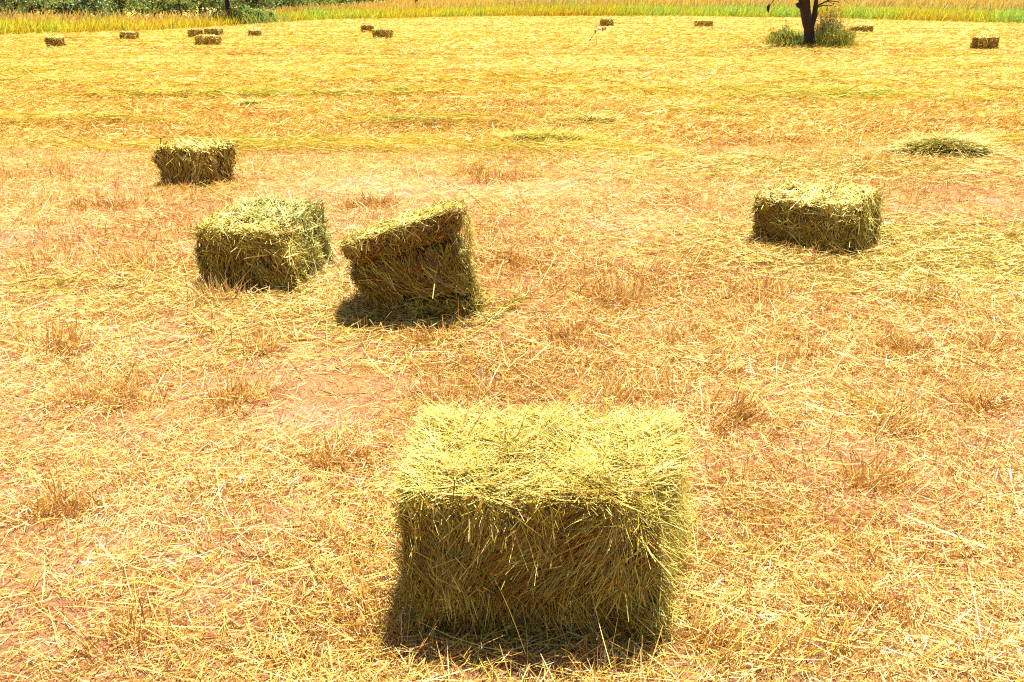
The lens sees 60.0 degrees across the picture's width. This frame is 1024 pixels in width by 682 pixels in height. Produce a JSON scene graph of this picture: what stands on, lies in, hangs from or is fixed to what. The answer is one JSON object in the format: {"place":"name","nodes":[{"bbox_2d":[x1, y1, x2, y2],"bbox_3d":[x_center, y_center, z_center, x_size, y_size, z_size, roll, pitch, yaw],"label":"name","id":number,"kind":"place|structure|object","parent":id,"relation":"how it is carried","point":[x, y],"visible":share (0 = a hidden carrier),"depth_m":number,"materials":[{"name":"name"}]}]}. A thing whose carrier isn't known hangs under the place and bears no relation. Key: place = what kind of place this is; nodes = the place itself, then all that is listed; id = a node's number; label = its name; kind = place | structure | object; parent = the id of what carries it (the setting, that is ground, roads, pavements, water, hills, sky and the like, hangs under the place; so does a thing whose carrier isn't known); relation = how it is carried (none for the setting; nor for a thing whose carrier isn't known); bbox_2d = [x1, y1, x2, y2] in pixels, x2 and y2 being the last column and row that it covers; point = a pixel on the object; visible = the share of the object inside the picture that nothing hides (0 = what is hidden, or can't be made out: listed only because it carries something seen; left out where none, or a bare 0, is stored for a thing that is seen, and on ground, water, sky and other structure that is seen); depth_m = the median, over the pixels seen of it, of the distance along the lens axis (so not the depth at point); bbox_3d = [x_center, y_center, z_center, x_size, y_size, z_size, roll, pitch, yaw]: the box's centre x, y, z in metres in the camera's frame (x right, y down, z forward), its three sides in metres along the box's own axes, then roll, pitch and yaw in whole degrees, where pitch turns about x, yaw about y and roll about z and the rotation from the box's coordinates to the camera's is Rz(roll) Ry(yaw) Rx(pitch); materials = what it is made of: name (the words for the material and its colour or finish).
{"place":"outdoors","nodes":[
{"label":"outdoors","id":0,"kind":"place"},
{"bbox_2d":[0,0,1023,681],"bbox_3d":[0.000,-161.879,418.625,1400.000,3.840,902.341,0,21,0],"label":"ground","id":1,"kind":"structure","parent":0,"point":[348,386],"depth_m":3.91,"materials":[{"name":"yellow plant"}]},
{"bbox_2d":[0,1,20,16],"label":"background tree","id":2,"kind":"object","parent":1,"relation":"on","point":[5,9],"visible":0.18,"depth_m":78.78,"materials":[{"name":"green plant"}]},
{"bbox_2d":[0,0,43,15],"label":"tree","id":3,"kind":"object","parent":1,"relation":"on","point":[4,3],"visible":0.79,"depth_m":61.78,"materials":[{"name":"green plant"}]},
{"bbox_2d":[12,1,33,13],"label":"tree","id":4,"kind":"object","parent":1,"relation":"on","point":[29,9],"visible":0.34,"depth_m":65.52,"materials":[{"name":"green plant"}]},
{"bbox_2d":[8,0,38,14],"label":"background tree","id":5,"kind":"object","parent":1,"relation":"on","point":[27,10],"visible":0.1,"depth_m":78.78,"materials":[{"name":"green plant"}]},
{"bbox_2d":[23,0,59,15],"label":"background tree","id":6,"kind":"object","parent":1,"relation":"on","point":[38,6],"visible":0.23,"depth_m":89.51,"materials":[{"name":"green plant"}]},
{"bbox_2d":[43,35,65,46],"bbox_3d":[-16.303,-10.657,31.659,0.753,0.553,0.777,0,21,0],"label":"hay bale","id":7,"kind":"object","parent":1,"relation":"on","point":[58,40],"visible":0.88,"depth_m":31.39},
{"bbox_2d":[0,302,126,365],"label":"grass tuft","id":8,"kind":"object","parent":1,"relation":"on","point":[58,338],"visible":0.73,"depth_m":4.59,"materials":[{"name":"plant"}]},
{"bbox_2d":[0,469,130,538],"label":"grass tuft","id":9,"kind":"object","parent":1,"relation":"on","point":[57,504],"visible":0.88,"depth_m":3.22,"materials":[{"name":"plant"}]},
{"bbox_2d":[39,0,91,15],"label":"tree","id":10,"kind":"object","parent":1,"relation":"on","point":[48,3],"visible":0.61,"depth_m":67.11,"materials":[{"name":"green plant"}]},
{"bbox_2d":[55,272,90,305],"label":"green grass plant","id":11,"kind":"object","parent":1,"relation":"on","point":[70,290],"depth_m":5.30,"materials":[{"name":"plant"}]},
{"bbox_2d":[63,0,109,23],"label":"tree","id":12,"kind":"object","parent":1,"relation":"on","point":[85,6],"visible":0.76,"depth_m":56.33,"materials":[{"name":"green plant"}]},
{"bbox_2d":[57,2,116,16],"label":"background tree","id":13,"kind":"object","parent":1,"relation":"on","point":[99,10],"visible":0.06,"depth_m":86.43,"materials":[{"name":"green plant"}]},
{"bbox_2d":[61,191,152,210],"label":"grass tuft","id":14,"kind":"object","parent":1,"relation":"on","point":[92,202],"visible":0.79,"depth_m":7.79,"materials":[{"name":"plant"}]},
{"bbox_2d":[30,355,205,433],"bbox_3d":[-1.813,0.201,4.095,0.789,0.260,0.713,-6,22,-16],"label":"grass tuft","id":15,"kind":"object","parent":1,"relation":"on","point":[127,394],"visible":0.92,"depth_m":4.09,"materials":[{"name":"plant"}]},
{"bbox_2d":[97,1,143,15],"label":"background tree","id":16,"kind":"object","parent":1,"relation":"on","point":[123,8],"visible":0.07,"depth_m":93.30,"materials":[{"name":"green plant"}]},
{"bbox_2d":[104,0,139,17],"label":"tree","id":17,"kind":"object","parent":1,"relation":"on","point":[120,5],"visible":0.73,"depth_m":69.15,"materials":[{"name":"green plant"}]},
{"bbox_2d":[34,576,224,676],"bbox_3d":[-1.082,0.824,2.567,0.599,0.174,0.390,0,21,0],"label":"grass tuft","id":18,"kind":"object","parent":1,"relation":"on","point":[128,627],"visible":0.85,"depth_m":2.56,"materials":[{"name":"plant"}]},
{"bbox_2d":[119,30,140,38],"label":"hay bale","id":19,"kind":"object","parent":1,"relation":"on","point":[126,34],"visible":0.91,"depth_m":36.61},
{"bbox_2d":[115,0,162,15],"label":"background tree","id":20,"kind":"object","parent":1,"relation":"on","point":[137,10],"visible":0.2,"depth_m":100.51,"materials":[{"name":"green plant"}]},
{"bbox_2d":[96,241,201,278],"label":"grass tuft","id":21,"kind":"object","parent":1,"relation":"on","point":[142,258],"visible":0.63,"depth_m":6.05,"materials":[{"name":"plant"}]},
{"bbox_2d":[123,0,177,16],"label":"tree","id":22,"kind":"object","parent":1,"relation":"on","point":[153,6],"visible":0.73,"depth_m":74.85,"materials":[{"name":"green plant"}]},
{"bbox_2d":[144,0,178,15],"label":"background tree","id":23,"kind":"object","parent":1,"relation":"on","point":[161,7],"visible":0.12,"depth_m":96.45,"materials":[{"name":"green plant"}]},
{"bbox_2d":[158,0,201,16],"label":"background tree","id":24,"kind":"object","parent":1,"relation":"on","point":[176,6],"visible":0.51,"depth_m":97.27,"materials":[{"name":"green plant"}]},
{"bbox_2d":[142,131,240,187],"bbox_3d":[-3.158,-1.764,8.780,0.847,0.614,0.747,7,22,16],"label":"hay bale","id":25,"kind":"object","parent":1,"relation":"on","point":[180,161],"visible":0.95,"depth_m":8.60},
{"bbox_2d":[187,26,203,36],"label":"hay bale","id":26,"kind":"object","parent":1,"relation":"on","point":[192,32],"visible":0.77,"depth_m":37.84},
{"bbox_2d":[186,0,210,16],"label":"background tree","id":27,"kind":"object","parent":1,"relation":"on","point":[198,9],"visible":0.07,"depth_m":111.03,"materials":[{"name":"green plant"}]},
{"bbox_2d":[179,292,223,342],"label":"green grass plant","id":28,"kind":"object","parent":1,"relation":"on","point":[195,324],"depth_m":4.76,"materials":[{"name":"plant"}]},
{"bbox_2d":[181,0,222,15],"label":"background tree","id":29,"kind":"object","parent":1,"relation":"on","point":[206,5],"visible":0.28,"depth_m":104.20,"materials":[{"name":"green plant"}]},
{"bbox_2d":[191,1,218,16],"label":"background tree","id":30,"kind":"object","parent":1,"relation":"on","point":[203,9],"visible":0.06,"depth_m":110.44,"materials":[{"name":"green plant"}]},
{"bbox_2d":[193,33,221,44],"bbox_3d":[-11.178,-11.045,32.603,1.005,0.532,0.830,0,21,0],"label":"hay bale","id":31,"kind":"object","parent":1,"relation":"on","point":[202,39],"visible":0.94,"depth_m":32.31},
{"bbox_2d":[203,27,222,34],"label":"hay bale","id":32,"kind":"object","parent":1,"relation":"on","point":[213,31],"visible":0.93,"depth_m":39.64},
{"bbox_2d":[208,10,225,20],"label":"leafy shrub","id":33,"kind":"object","parent":1,"relation":"on","point":[214,13],"visible":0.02,"depth_m":58.47,"materials":[{"name":"green plant"}]},
{"bbox_2d":[202,0,249,15],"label":"background tree","id":34,"kind":"object","parent":1,"relation":"on","point":[214,3],"visible":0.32,"depth_m":94.57,"materials":[{"name":"green plant"}]},
{"bbox_2d":[157,268,295,312],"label":"grass tuft","id":35,"kind":"object","parent":1,"relation":"on","point":[208,292],"visible":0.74,"depth_m":5.38,"materials":[{"name":"plant"}]},
{"bbox_2d":[224,0,241,15],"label":"leaning tree","id":36,"kind":"object","parent":1,"relation":"on","point":[227,3],"visible":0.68,"depth_m":58.35,"materials":[{"name":"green plant"}]},
{"bbox_2d":[216,0,274,12],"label":"tree","id":37,"kind":"object","parent":1,"relation":"on","point":[253,3],"visible":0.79,"depth_m":72.72,"materials":[{"name":"green plant"}]},
{"bbox_2d":[161,360,338,417],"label":"grass tuft","id":38,"kind":"object","parent":1,"relation":"on","point":[235,398],"visible":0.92,"depth_m":4.10,"materials":[{"name":"plant"}]},
{"bbox_2d":[230,96,269,105],"bbox_3d":[-4.390,-3.973,14.859,0.842,0.306,0.545,0,21,0],"label":"hay heap","id":39,"kind":"object","parent":1,"relation":"on","point":[244,101],"visible":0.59,"depth_m":14.80,"materials":[{"name":"yellow plant"}]},
{"bbox_2d":[201,4,305,24],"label":"leafy shrub","id":40,"kind":"object","parent":1,"relation":"on","point":[258,15],"visible":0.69,"depth_m":57.84,"materials":[{"name":"green plant"}]},
{"bbox_2d":[247,26,261,35],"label":"hay bale","id":41,"kind":"object","parent":1,"relation":"on","point":[254,32],"visible":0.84,"depth_m":39.20},
{"bbox_2d":[231,0,278,9],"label":"background tree","id":42,"kind":"object","parent":1,"relation":"on","point":[272,1],"visible":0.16,"depth_m":99.70,"materials":[{"name":"green plant"}]},
{"bbox_2d":[184,175,342,298],"bbox_3d":[-1.573,-0.644,5.862,1.177,0.838,1.222,0,21,0],"label":"hay bale","id":43,"kind":"object","parent":1,"relation":"on","point":[283,243],"visible":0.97,"depth_m":5.55},
{"bbox_2d":[228,324,299,360],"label":"grass tuft","id":44,"kind":"object","parent":1,"relation":"on","point":[268,346],"visible":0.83,"depth_m":4.60,"materials":[{"name":"plant"}]},
{"bbox_2d":[270,0,288,12],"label":"background tree","id":45,"kind":"object","parent":1,"relation":"on","point":[281,4],"visible":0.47,"depth_m":112.75,"materials":[{"name":"green plant"}]},
{"bbox_2d":[285,0,313,12],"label":"background tree","id":46,"kind":"object","parent":1,"relation":"on","point":[296,2],"visible":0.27,"depth_m":115.28,"materials":[{"name":"green plant"}]},
{"bbox_2d":[302,0,338,8],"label":"tree","id":47,"kind":"object","parent":1,"relation":"on","point":[316,2],"visible":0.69,"depth_m":85.50,"materials":[{"name":"green plant"}]},
{"bbox_2d":[265,428,383,491],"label":"grass tuft","id":48,"kind":"object","parent":1,"relation":"on","point":[331,463],"visible":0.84,"depth_m":3.52,"materials":[{"name":"plant"}]},
{"bbox_2d":[316,0,359,6],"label":"background tree","id":49,"kind":"object","parent":1,"relation":"on","point":[342,2],"visible":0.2,"depth_m":113.88,"materials":[{"name":"green plant"}]},
{"bbox_2d":[273,564,427,663],"bbox_3d":[-0.437,0.803,2.628,0.524,0.194,0.474,-14,25,-32],"label":"grass tuft","id":50,"kind":"object","parent":1,"relation":"on","point":[364,613],"visible":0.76,"depth_m":2.64,"materials":[{"name":"plant"}]},
{"bbox_2d":[331,0,383,4],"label":"tree","id":51,"kind":"object","parent":1,"relation":"on","point":[363,1],"visible":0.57,"depth_m":89.81,"materials":[{"name":"green plant"}]},
{"bbox_2d":[360,23,374,31],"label":"hay bale","id":52,"kind":"object","parent":1,"relation":"on","point":[368,27],"visible":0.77,"depth_m":42.12},
{"bbox_2d":[331,187,431,211],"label":"grass tuft","id":53,"kind":"object","parent":1,"relation":"on","point":[385,199],"visible":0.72,"depth_m":7.82,"materials":[{"name":"plant"}]},
{"bbox_2d":[372,27,394,37],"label":"hay bale","id":54,"kind":"object","parent":1,"relation":"on","point":[383,33],"visible":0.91,"depth_m":36.97},
{"bbox_2d":[359,317,485,361],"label":"grass tuft","id":55,"kind":"object","parent":1,"relation":"on","point":[430,335],"visible":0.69,"depth_m":4.75,"materials":[{"name":"plant"}]},
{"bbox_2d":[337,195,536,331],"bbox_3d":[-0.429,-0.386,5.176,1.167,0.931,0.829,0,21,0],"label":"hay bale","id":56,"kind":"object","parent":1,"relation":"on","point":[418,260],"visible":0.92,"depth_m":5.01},
{"bbox_2d":[335,354,570,430],"bbox_3d":[-0.283,0.205,4.114,1.112,0.273,0.787,0,21,0],"label":"grass tuft","id":57,"kind":"object","parent":1,"relation":"on","point":[456,392],"visible":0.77,"depth_m":4.10,"materials":[{"name":"plant"}]},
{"bbox_2d":[427,161,579,186],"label":"grass tuft","id":58,"kind":"object","parent":1,"relation":"on","point":[486,175],"visible":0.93,"depth_m":8.89,"materials":[{"name":"plant"}]},
{"bbox_2d":[0,0,1023,24],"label":"grass seed heads","id":59,"kind":"object","parent":1,"relation":"on","point":[393,4],"depth_m":72.03,"materials":[{"name":"yellow plant"}]},
{"bbox_2d":[0,21,1023,681],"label":"cut hay","id":60,"kind":"object","parent":1,"relation":"on","point":[802,91],"visible":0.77,"depth_m":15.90},
{"bbox_2d":[0,22,1023,681],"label":"stubble","id":61,"kind":"object","parent":1,"relation":"on","point":[340,206],"visible":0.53,"depth_m":5.66,"materials":[{"name":"yellow plant"}]},
{"bbox_2d":[471,244,557,275],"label":"grass tuft","id":62,"kind":"object","parent":1,"relation":"on","point":[521,260],"visible":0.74,"depth_m":6.17,"materials":[{"name":"plant"}]},
{"bbox_2d":[362,368,719,675],"bbox_3d":[0.129,0.560,2.690,1.116,0.856,0.988,0,21,0],"label":"hay bale","id":63,"kind":"object","parent":1,"relation":"on","point":[547,516],"visible":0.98,"depth_m":2.50},
{"bbox_2d":[465,114,631,143],"bbox_3d":[0.470,-2.530,11.187,2.182,0.609,0.777,0,21,0],"label":"hay heap","id":64,"kind":"object","parent":1,"relation":"on","point":[557,134],"visible":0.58,"depth_m":11.14,"materials":[{"name":"yellow plant"}]},
{"bbox_2d":[457,307,650,365],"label":"grass tuft","id":65,"kind":"object","parent":1,"relation":"on","point":[566,335],"visible":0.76,"depth_m":4.77,"materials":[{"name":"plant"}]},
{"bbox_2d":[559,103,634,123],"bbox_3d":[1.209,-3.246,12.920,1.283,0.586,0.706,0,21,0],"label":"hay heap","id":66,"kind":"object","parent":1,"relation":"on","point":[596,117],"visible":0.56,"depth_m":12.88,"materials":[{"name":"yellow plant"}]},
{"bbox_2d":[588,25,605,43],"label":"flowering weed","id":67,"kind":"object","parent":1,"relation":"on","point":[599,29],"visible":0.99,"depth_m":32.81,"materials":[{"name":"beige plant"}]},
{"bbox_2d":[599,17,614,25],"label":"hay bale","id":68,"kind":"object","parent":1,"relation":"on","point":[607,21],"visible":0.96,"depth_m":50.45},
{"bbox_2d":[557,269,666,317],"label":"grass tuft","id":69,"kind":"object","parent":1,"relation":"on","point":[602,290],"visible":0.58,"depth_m":5.41,"materials":[{"name":"plant"}]},
{"bbox_2d":[559,349,723,419],"bbox_3d":[0.681,0.204,4.077,0.894,0.311,0.778,-11,24,-27],"label":"grass tuft","id":70,"kind":"object","parent":1,"relation":"on","point":[637,384],"visible":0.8,"depth_m":4.10,"materials":[{"name":"plant"}]},
{"bbox_2d":[625,312,714,347],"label":"grass tuft","id":71,"kind":"object","parent":1,"relation":"on","point":[667,332],"visible":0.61,"depth_m":4.79,"materials":[{"name":"plant"}]},
{"bbox_2d":[693,19,712,26],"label":"hay bale","id":72,"kind":"object","parent":1,"relation":"on","point":[699,23],"visible":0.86,"depth_m":50.45},
{"bbox_2d":[631,580,831,681],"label":"grass tuft","id":73,"kind":"object","parent":1,"relation":"on","point":[712,626],"visible":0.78,"depth_m":2.52,"materials":[{"name":"plant"}]},
{"bbox_2d":[636,373,849,463],"bbox_3d":[0.991,0.304,3.855,0.881,0.250,0.724,13,25,29],"label":"grass tuft","id":74,"kind":"object","parent":1,"relation":"on","point":[744,404],"visible":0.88,"depth_m":3.86,"materials":[{"name":"plant"}]},
{"bbox_2d":[679,260,876,314],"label":"grass tuft","id":75,"kind":"object","parent":1,"relation":"on","point":[776,285],"visible":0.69,"depth_m":5.52,"materials":[{"name":"plant"}]},
{"bbox_2d":[756,16,802,46],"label":"undergrowth bush","id":76,"kind":"object","parent":1,"relation":"on","point":[781,35],"visible":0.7,"depth_m":31.36,"materials":[{"name":"green plant"}]},
{"bbox_2d":[722,330,866,382],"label":"grass tuft","id":77,"kind":"object","parent":1,"relation":"on","point":[806,353],"visible":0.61,"depth_m":4.56,"materials":[{"name":"plant"}]},
{"bbox_2d":[788,32,817,46],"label":"undergrowth bush","id":78,"kind":"object","parent":1,"relation":"on","point":[796,41],"visible":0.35,"depth_m":31.22,"materials":[{"name":"green plant"}]},
{"bbox_2d":[767,0,853,47],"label":"lone tree","id":79,"kind":"object","parent":1,"relation":"on","point":[808,19],"visible":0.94,"depth_m":30.40,"materials":[{"name":"brown plant"}]},
{"bbox_2d":[745,171,889,256],"bbox_3d":[2.260,-0.930,6.598,1.014,0.653,0.827,16,27,35],"label":"hay bale","id":80,"kind":"object","parent":1,"relation":"on","point":[836,215],"visible":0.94,"depth_m":6.41},
{"bbox_2d":[688,589,963,681],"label":"grass tuft","id":81,"kind":"object","parent":1,"relation":"on","point":[821,617],"visible":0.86,"depth_m":2.50,"materials":[{"name":"plant"}]},
{"bbox_2d":[797,6,859,41],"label":"undergrowth bush","id":82,"kind":"object","parent":1,"relation":"on","point":[823,24],"visible":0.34,"depth_m":31.21,"materials":[{"name":"green plant"}]},
{"bbox_2d":[813,16,864,47],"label":"undergrowth bush","id":83,"kind":"object","parent":1,"relation":"on","point":[831,37],"visible":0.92,"depth_m":30.18,"materials":[{"name":"green plant"}]},
{"bbox_2d":[740,545,951,662],"bbox_3d":[0.978,0.764,2.671,0.709,0.194,0.526,0,21,0],"label":"grass tuft","id":84,"kind":"object","parent":1,"relation":"on","point":[863,596],"visible":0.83,"depth_m":2.69,"materials":[{"name":"plant"}]},
{"bbox_2d":[819,378,893,415],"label":"dry stalk","id":85,"kind":"object","parent":1,"relation":"on","point":[858,397],"visible":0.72,"depth_m":4.04,"materials":[{"name":"yellow plant"}]},
{"bbox_2d":[846,26,873,31],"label":"hay heap","id":86,"kind":"object","parent":1,"relation":"on","point":[857,28],"visible":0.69,"depth_m":43.72,"materials":[{"name":"yellow plant"}]},
{"bbox_2d":[794,424,928,527],"bbox_3d":[1.400,0.486,3.414,0.508,0.206,0.535,-19,28,-40],"label":"grass tuft","id":87,"kind":"object","parent":1,"relation":"on","point":[874,482],"visible":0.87,"depth_m":3.39,"materials":[{"name":"plant"}]},
{"bbox_2d":[860,24,874,31],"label":"hay bale","id":88,"kind":"object","parent":1,"relation":"on","point":[866,28],"visible":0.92,"depth_m":43.26},
{"bbox_2d":[857,321,937,360],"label":"grass tuft","id":89,"kind":"object","parent":1,"relation":"on","point":[882,342],"visible":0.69,"depth_m":4.67,"materials":[{"name":"plant"}]},
{"bbox_2d":[836,393,967,447],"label":"grass tuft","id":90,"kind":"object","parent":1,"relation":"on","point":[898,421],"visible":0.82,"depth_m":3.81,"materials":[{"name":"plant"}]},
{"bbox_2d":[862,274,1003,319],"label":"grass tuft","id":91,"kind":"object","parent":1,"relation":"on","point":[931,295],"visible":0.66,"depth_m":5.40,"materials":[{"name":"plant"}]},
{"bbox_2d":[915,631,965,661],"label":"dry stalk","id":92,"kind":"object","parent":1,"relation":"on","point":[939,645],"visible":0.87,"depth_m":2.48,"materials":[{"name":"plant"}]},
{"bbox_2d":[871,122,1016,158],"bbox_3d":[5.058,-2.248,10.374,1.687,0.703,0.898,0,21,0],"label":"hay heap","id":93,"kind":"object","parent":1,"relation":"on","point":[957,144],"visible":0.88,"depth_m":10.25,"materials":[{"name":"yellow plant"}]},
{"bbox_2d":[875,374,1023,425],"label":"grass tuft","id":94,"kind":"object","parent":1,"relation":"on","point":[973,397],"visible":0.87,"depth_m":4.03,"materials":[{"name":"plant"}]},
{"bbox_2d":[938,400,984,466],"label":"dry stalk","id":95,"kind":"object","parent":1,"relation":"on","point":[964,435],"visible":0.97,"depth_m":3.58,"materials":[{"name":"plant"}]},
{"bbox_2d":[905,506,1022,553],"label":"dry stalk","id":96,"kind":"object","parent":1,"relation":"on","point":[995,550],"visible":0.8,"depth_m":3.04,"materials":[{"name":"plant"}]},
{"bbox_2d":[925,318,1023,369],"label":"grass tuft","id":97,"kind":"object","parent":1,"relation":"on","point":[987,335],"visible":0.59,"depth_m":4.66,"materials":[{"name":"plant"}]},
{"bbox_2d":[969,35,999,48],"bbox_3d":[15.955,-10.042,29.929,0.881,0.621,0.824,-6,22,-15],"label":"hay bale","id":98,"kind":"object","parent":1,"relation":"on","point":[985,42],"visible":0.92,"depth_m":29.74},
{"bbox_2d":[0,0,1023,34],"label":"tall grass","id":99,"kind":"structure","parent":0,"point":[27,26],"depth_m":66.33,"materials":[{"name":"plant"}]}
]}

